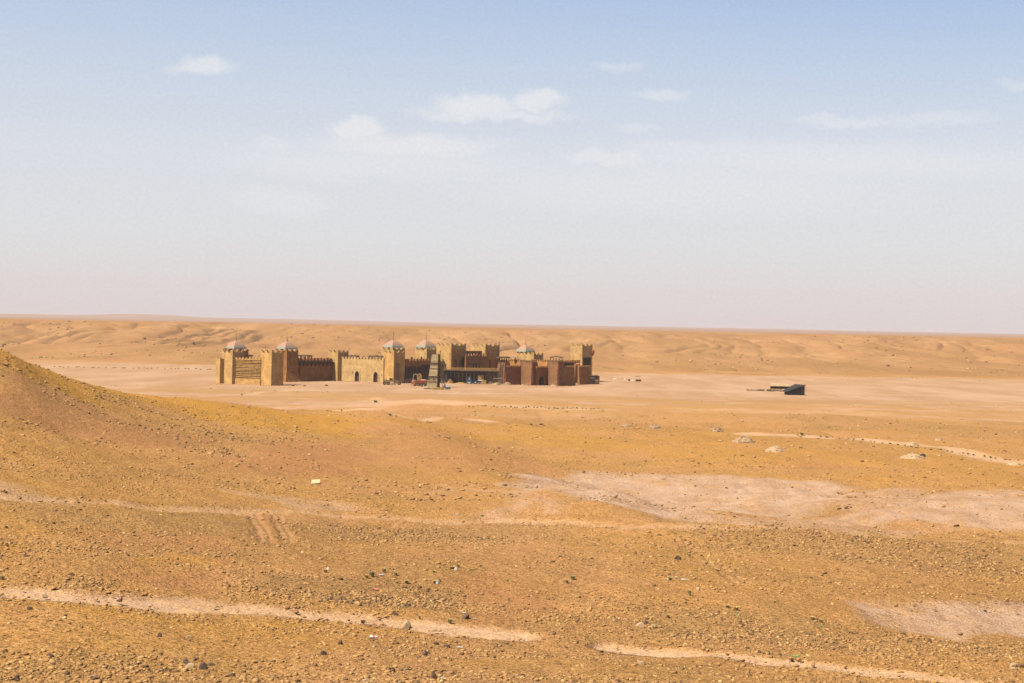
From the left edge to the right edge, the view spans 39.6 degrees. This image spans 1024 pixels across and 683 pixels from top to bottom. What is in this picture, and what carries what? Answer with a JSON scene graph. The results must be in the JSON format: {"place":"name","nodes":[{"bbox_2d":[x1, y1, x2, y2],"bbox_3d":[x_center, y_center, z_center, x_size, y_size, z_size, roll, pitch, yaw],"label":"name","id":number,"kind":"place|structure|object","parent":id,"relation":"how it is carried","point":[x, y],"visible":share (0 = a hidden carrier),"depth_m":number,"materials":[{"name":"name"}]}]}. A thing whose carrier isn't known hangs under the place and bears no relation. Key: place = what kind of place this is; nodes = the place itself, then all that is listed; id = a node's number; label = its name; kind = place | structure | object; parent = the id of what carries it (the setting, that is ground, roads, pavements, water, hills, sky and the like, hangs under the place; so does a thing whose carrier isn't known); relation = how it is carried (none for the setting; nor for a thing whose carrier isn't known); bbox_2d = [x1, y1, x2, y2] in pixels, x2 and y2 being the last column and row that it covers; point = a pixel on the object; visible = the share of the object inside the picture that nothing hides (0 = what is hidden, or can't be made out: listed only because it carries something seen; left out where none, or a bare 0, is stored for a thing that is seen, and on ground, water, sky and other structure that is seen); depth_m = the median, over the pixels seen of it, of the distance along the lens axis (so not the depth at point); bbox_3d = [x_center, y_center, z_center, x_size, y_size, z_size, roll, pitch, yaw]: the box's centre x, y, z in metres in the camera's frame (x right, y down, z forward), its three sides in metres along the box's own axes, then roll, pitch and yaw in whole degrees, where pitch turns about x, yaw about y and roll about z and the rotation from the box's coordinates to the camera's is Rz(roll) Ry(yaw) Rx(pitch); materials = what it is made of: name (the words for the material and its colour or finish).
{"place":"outdoors","nodes":[
{"label":"outdoors","id":0,"kind":"place"},
{"bbox_2d":[311,479,319,483],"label":"cardboard sheet","id":1,"kind":"object","parent":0,"point":[315,481],"visible":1,"depth_m":113.09,"materials":[{"name":"beige cardboard"}]},
{"bbox_2d":[383,378,400,384],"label":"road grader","id":2,"kind":"object","parent":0,"point":[391,380],"visible":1,"depth_m":584.20,"materials":[{"name":"metal"}]},
{"bbox_2d":[412,379,427,385],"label":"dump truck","id":3,"kind":"object","parent":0,"point":[418,382],"visible":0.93,"depth_m":577.59,"materials":[{"name":"metal"}]},
{"bbox_2d":[0,314,1023,682],"bbox_3d":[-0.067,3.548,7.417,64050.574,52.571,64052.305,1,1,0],"label":"ground","id":4,"kind":"structure","parent":0,"point":[670,390],"depth_m":110.67,"materials":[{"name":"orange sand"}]},
{"bbox_2d":[185,663,193,667],"bbox_3d":[-9.104,9.172,40.154,0.278,0.180,0.207,1,1,31],"label":"rock","id":5,"kind":"object","parent":4,"relation":"on","point":[189,665],"visible":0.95,"depth_m":40.11,"materials":[{"name":"beige stone"}]},
{"bbox_2d":[199,662,207,669],"bbox_3d":[-8.677,9.153,40.009,0.254,0.297,0.196,1,1,0],"label":"rock","id":6,"kind":"object","parent":4,"relation":"on","point":[202,665],"visible":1,"depth_m":39.94,"materials":[{"name":"stone"}]},
{"bbox_2d":[216,357,223,383],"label":"fort tower","id":7,"kind":"structure","parent":4,"relation":"on","point":[219,370],"depth_m":567.46,"materials":[{"name":"beige stone"}]},
{"bbox_2d":[222,349,243,383],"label":"fort tower","id":8,"kind":"structure","parent":4,"relation":"on","point":[228,357],"depth_m":565.53,"materials":[{"name":"beige stone"}]},
{"bbox_2d":[224,331,248,357],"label":"fort tower","id":9,"kind":"structure","parent":4,"relation":"on","point":[236,344],"depth_m":586.69,"materials":[{"name":"paint"}]},
{"bbox_2d":[235,357,260,384],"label":"curtain wall","id":10,"kind":"structure","parent":4,"relation":"on","point":[247,371],"depth_m":562.84,"materials":[{"name":"wood"}]},
{"bbox_2d":[261,350,283,385],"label":"fort tower","id":11,"kind":"structure","parent":4,"relation":"on","point":[272,363],"depth_m":558.49,"materials":[{"name":"stone"}]},
{"bbox_2d":[276,340,300,381],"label":"fort tower","id":12,"kind":"structure","parent":4,"relation":"on","point":[290,371],"depth_m":596.03,"materials":[{"name":"paint"}]},
{"bbox_2d":[298,358,332,381],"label":"curtain wall","id":13,"kind":"structure","parent":4,"relation":"on","point":[314,369],"depth_m":606.75,"materials":[{"name":"paint"}]},
{"bbox_2d":[298,355,311,357],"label":"brush shelter","id":14,"kind":"object","parent":13,"relation":"on","point":[305,356],"visible":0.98,"depth_m":604.75,"materials":[{"name":"brown wood"}]},
{"bbox_2d":[328,350,348,380],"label":"fort tower","id":15,"kind":"structure","parent":4,"relation":"on","point":[336,356],"depth_m":612.54,"materials":[{"name":"beige stone"}]},
{"bbox_2d":[342,357,383,382],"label":"curtain wall","id":16,"kind":"structure","parent":4,"relation":"on","point":[362,369],"depth_m":607.79,"materials":[{"name":"stone"}]},
{"bbox_2d":[381,331,404,357],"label":"fort tower","id":17,"kind":"structure","parent":4,"relation":"on","point":[394,344],"depth_m":613.21,"materials":[{"name":"beige stone"}]},
{"bbox_2d":[383,350,404,382],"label":"fort tower","id":18,"kind":"structure","parent":4,"relation":"on","point":[391,358],"depth_m":602.13,"materials":[{"name":"stone"}]},
{"bbox_2d":[394,363,399,381],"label":"scaffold","id":19,"kind":"object","parent":4,"relation":"on","point":[395,365],"visible":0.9,"depth_m":598.82,"materials":[{"name":"brown wood"}]},
{"bbox_2d":[221,381,578,385],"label":"fallen stones","id":20,"kind":"object","parent":4,"relation":"on","point":[367,382],"visible":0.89,"depth_m":599.64,"materials":[{"name":"beige stone"}]},
{"bbox_2d":[402,620,410,629],"bbox_3d":[-4.019,10.893,54.450,0.353,0.491,0.273,1,1,0],"label":"rock","id":21,"kind":"object","parent":4,"relation":"on","point":[406,625],"visible":0.88,"depth_m":54.34,"materials":[{"name":"beige stone"}]},
{"bbox_2d":[404,359,430,381],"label":"curtain wall","id":22,"kind":"structure","parent":4,"relation":"on","point":[422,367],"depth_m":612.20,"materials":[{"name":"paint"}]},
{"bbox_2d":[415,339,435,359],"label":"fort tower","id":23,"kind":"structure","parent":4,"relation":"on","point":[423,351],"depth_m":623.81,"materials":[{"name":"beige stone"}]},
{"bbox_2d":[422,351,444,386],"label":"siege tower","id":24,"kind":"structure","parent":4,"relation":"on","point":[434,379],"depth_m":569.21,"materials":[{"name":"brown wood"}]},
{"bbox_2d":[431,671,436,678],"bbox_3d":[-2.221,9.565,40.640,0.146,0.309,0.154,1,1,-29],"label":"rock","id":25,"kind":"object","parent":4,"relation":"on","point":[433,675],"visible":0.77,"depth_m":40.59,"materials":[{"name":"stone"}]},
{"bbox_2d":[440,359,445,382],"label":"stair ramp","id":26,"kind":"structure","parent":4,"relation":"on","point":[443,366],"depth_m":608.39,"materials":[{"name":"brown wood"}]},
{"bbox_2d":[436,343,465,377],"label":"fort tower","id":27,"kind":"structure","parent":4,"relation":"on","point":[452,355],"depth_m":629.13,"materials":[{"name":"paint"}]},
{"bbox_2d":[461,613,469,618],"bbox_3d":[-1.911,11.217,57.858,0.351,0.358,0.310,1,1,-38],"label":"rock","id":28,"kind":"object","parent":4,"relation":"on","point":[466,616],"visible":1,"depth_m":57.75,"materials":[{"name":"brown stone"}]},
{"bbox_2d":[443,367,497,383],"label":"porch","id":29,"kind":"object","parent":4,"relation":"on","point":[455,376],"visible":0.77,"depth_m":619.42,"materials":[{"name":"brown wood"}]},
{"bbox_2d":[462,355,487,369],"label":"curtain wall","id":30,"kind":"structure","parent":4,"relation":"on","point":[477,362],"depth_m":632.83,"materials":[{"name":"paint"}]},
{"bbox_2d":[466,351,481,355],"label":"battlement","id":31,"kind":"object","parent":30,"relation":"on","point":[474,353],"depth_m":637.75,"materials":[{"name":"wood"}]},
{"bbox_2d":[478,375,483,383],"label":"wooden crate","id":32,"kind":"object","parent":4,"relation":"on","point":[481,377],"visible":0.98,"depth_m":608.77,"materials":[{"name":"brown wood"}]},
{"bbox_2d":[471,343,499,369],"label":"fort tower","id":33,"kind":"structure","parent":4,"relation":"on","point":[491,351],"depth_m":643.30,"materials":[{"name":"paint"}]},
{"bbox_2d":[497,363,505,382],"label":"curtain wall","id":34,"kind":"structure","parent":4,"relation":"on","point":[500,370],"depth_m":620.85,"materials":[{"name":"red paint"}]},
{"bbox_2d":[495,356,509,361],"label":"brush shelter","id":35,"kind":"object","parent":34,"relation":"on","point":[502,357],"visible":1,"depth_m":642.13,"materials":[{"name":"brown wood"}]},
{"bbox_2d":[499,360,508,365],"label":"curtain wall","id":36,"kind":"structure","parent":4,"relation":"on","point":[507,362],"depth_m":652.75,"materials":[{"name":"paint"}]},
{"bbox_2d":[0,320,1022,375],"bbox_3d":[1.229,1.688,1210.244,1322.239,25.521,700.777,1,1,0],"label":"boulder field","id":37,"kind":"structure","parent":4,"relation":"on","point":[110,353],"depth_m":1233.71,"materials":[{"name":"stone"}]},
{"bbox_2d":[503,365,520,384],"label":"curtain wall","id":38,"kind":"structure","parent":4,"relation":"on","point":[512,374],"depth_m":607.00,"materials":[{"name":"brown brick"}]},
{"bbox_2d":[509,359,519,365],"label":"curtain wall","id":39,"kind":"structure","parent":4,"relation":"on","point":[515,362],"depth_m":652.78,"materials":[{"name":"paint"}]},
{"bbox_2d":[18,349,1022,438],"bbox_3d":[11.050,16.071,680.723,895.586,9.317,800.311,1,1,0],"label":"scrub","id":40,"kind":"object","parent":4,"relation":"on","point":[636,395],"visible":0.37,"depth_m":509.01,"materials":[{"name":"green plant"}]},
{"bbox_2d":[516,342,534,359],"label":"fort tower","id":41,"kind":"structure","parent":4,"relation":"on","point":[525,348],"depth_m":664.88,"materials":[{"name":"beige stone"}]},
{"bbox_2d":[520,360,537,384],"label":"brick turret","id":42,"kind":"object","parent":4,"relation":"on","point":[527,373],"visible":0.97,"depth_m":604.31,"materials":[{"name":"brown brick"}]},
{"bbox_2d":[523,352,542,361],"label":"fort tower","id":43,"kind":"structure","parent":4,"relation":"on","point":[528,356],"depth_m":650.49,"materials":[{"name":"beige stone"}]},
{"bbox_2d":[530,359,547,365],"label":"curtain wall","id":44,"kind":"structure","parent":4,"relation":"on","point":[541,362],"depth_m":635.82,"materials":[{"name":"paint"}]},
{"bbox_2d":[535,366,547,384],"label":"curtain wall","id":45,"kind":"structure","parent":4,"relation":"on","point":[541,375],"depth_m":607.76,"materials":[{"name":"brick"}]},
{"bbox_2d":[547,360,563,385],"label":"brick turret","id":46,"kind":"object","parent":4,"relation":"on","point":[555,369],"visible":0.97,"depth_m":603.33,"materials":[{"name":"brown brick"}]},
{"bbox_2d":[562,365,575,385],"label":"curtain wall","id":47,"kind":"structure","parent":4,"relation":"on","point":[568,375],"depth_m":609.10,"materials":[{"name":"paint"}]},
{"bbox_2d":[563,360,579,365],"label":"curtain wall","id":48,"kind":"structure","parent":4,"relation":"on","point":[569,362],"depth_m":640.87,"materials":[{"name":"paint"}]},
{"bbox_2d":[574,363,579,382],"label":"brick turret","id":49,"kind":"object","parent":4,"relation":"on","point":[575,366],"visible":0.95,"depth_m":622.56,"materials":[{"name":"brick"}]},
{"bbox_2d":[570,343,593,373],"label":"fort tower","id":50,"kind":"structure","parent":4,"relation":"on","point":[583,353],"depth_m":652.64,"materials":[{"name":"beige stone"}]},
{"bbox_2d":[583,358,590,365],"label":"window","id":51,"kind":"structure","parent":50,"relation":"in","point":[586,361],"depth_m":652.25,"materials":[{"name":"brown wood"}]},
{"bbox_2d":[577,365,590,384],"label":"curtain wall","id":52,"kind":"structure","parent":4,"relation":"on","point":[583,375],"depth_m":624.35,"materials":[{"name":"brick"}]},
{"bbox_2d":[590,374,599,383],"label":"plank hut","id":53,"kind":"object","parent":4,"relation":"on","point":[595,379],"visible":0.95,"depth_m":628.37,"materials":[{"name":"brown wood"}]},
{"bbox_2d":[620,424,633,426],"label":"rubble mound","id":54,"kind":"object","parent":4,"relation":"on","point":[625,425],"visible":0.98,"depth_m":282.59,"materials":[{"name":"beige stone"}]},
{"bbox_2d":[635,622,644,626],"bbox_3d":[5.255,11.661,58.457,0.388,0.284,0.327,1,1,0],"label":"rock","id":55,"kind":"object","parent":4,"relation":"on","point":[640,624],"visible":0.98,"depth_m":58.37,"materials":[{"name":"beige stone"}]},
{"bbox_2d":[648,424,661,428],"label":"rubble mound","id":56,"kind":"object","parent":4,"relation":"on","point":[654,426],"visible":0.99,"depth_m":279.40,"materials":[{"name":"beige stone"}]},
{"bbox_2d":[711,427,722,431],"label":"rubble mound","id":57,"kind":"object","parent":4,"relation":"on","point":[717,429],"visible":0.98,"depth_m":271.86,"materials":[{"name":"beige stone"}]},
{"bbox_2d":[732,435,758,442],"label":"rubble mound","id":58,"kind":"object","parent":4,"relation":"on","point":[743,439],"visible":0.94,"depth_m":241.62,"materials":[{"name":"beige stone"}]},
{"bbox_2d":[747,389,764,390],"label":"long beams","id":59,"kind":"structure","parent":4,"relation":"on","point":[755,390],"depth_m":593.81,"materials":[{"name":"brown wood"}]},
{"bbox_2d":[766,389,782,391],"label":"timber pile","id":60,"kind":"object","parent":4,"relation":"on","point":[780,390],"visible":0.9,"depth_m":589.61,"materials":[{"name":"brown wood"}]},
{"bbox_2d":[764,445,785,451],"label":"rubble mound","id":61,"kind":"object","parent":4,"relation":"on","point":[775,448],"visible":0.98,"depth_m":210.18,"materials":[{"name":"beige stone"}]},
{"bbox_2d":[783,384,805,394],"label":"wedge shed","id":62,"kind":"structure","parent":4,"relation":"on","point":[796,389],"depth_m":560.44,"materials":[{"name":"grey wood"}]},
{"bbox_2d":[897,453,925,458],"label":"rubble mound","id":63,"kind":"object","parent":4,"relation":"on","point":[911,456],"visible":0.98,"depth_m":206.66,"materials":[{"name":"beige stone"}]},
{"bbox_2d":[906,441,918,446],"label":"rubble mound","id":64,"kind":"object","parent":4,"relation":"on","point":[913,444],"visible":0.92,"depth_m":238.36,"materials":[{"name":"beige stone"}]},
{"bbox_2d":[1004,461,1023,465],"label":"rubble mound","id":65,"kind":"object","parent":4,"relation":"on","point":[1015,463],"visible":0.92,"depth_m":207.01,"materials":[{"name":"beige stone"}]},
{"bbox_2d":[0,0,1023,333],"label":"sky","id":66,"kind":"structure","parent":0,"point":[841,165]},
{"bbox_2d":[770,383,789,388],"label":"stage deck","id":67,"kind":"structure","parent":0,"point":[779,385],"depth_m":615.56,"materials":[{"name":"brown wood"}]}
]}

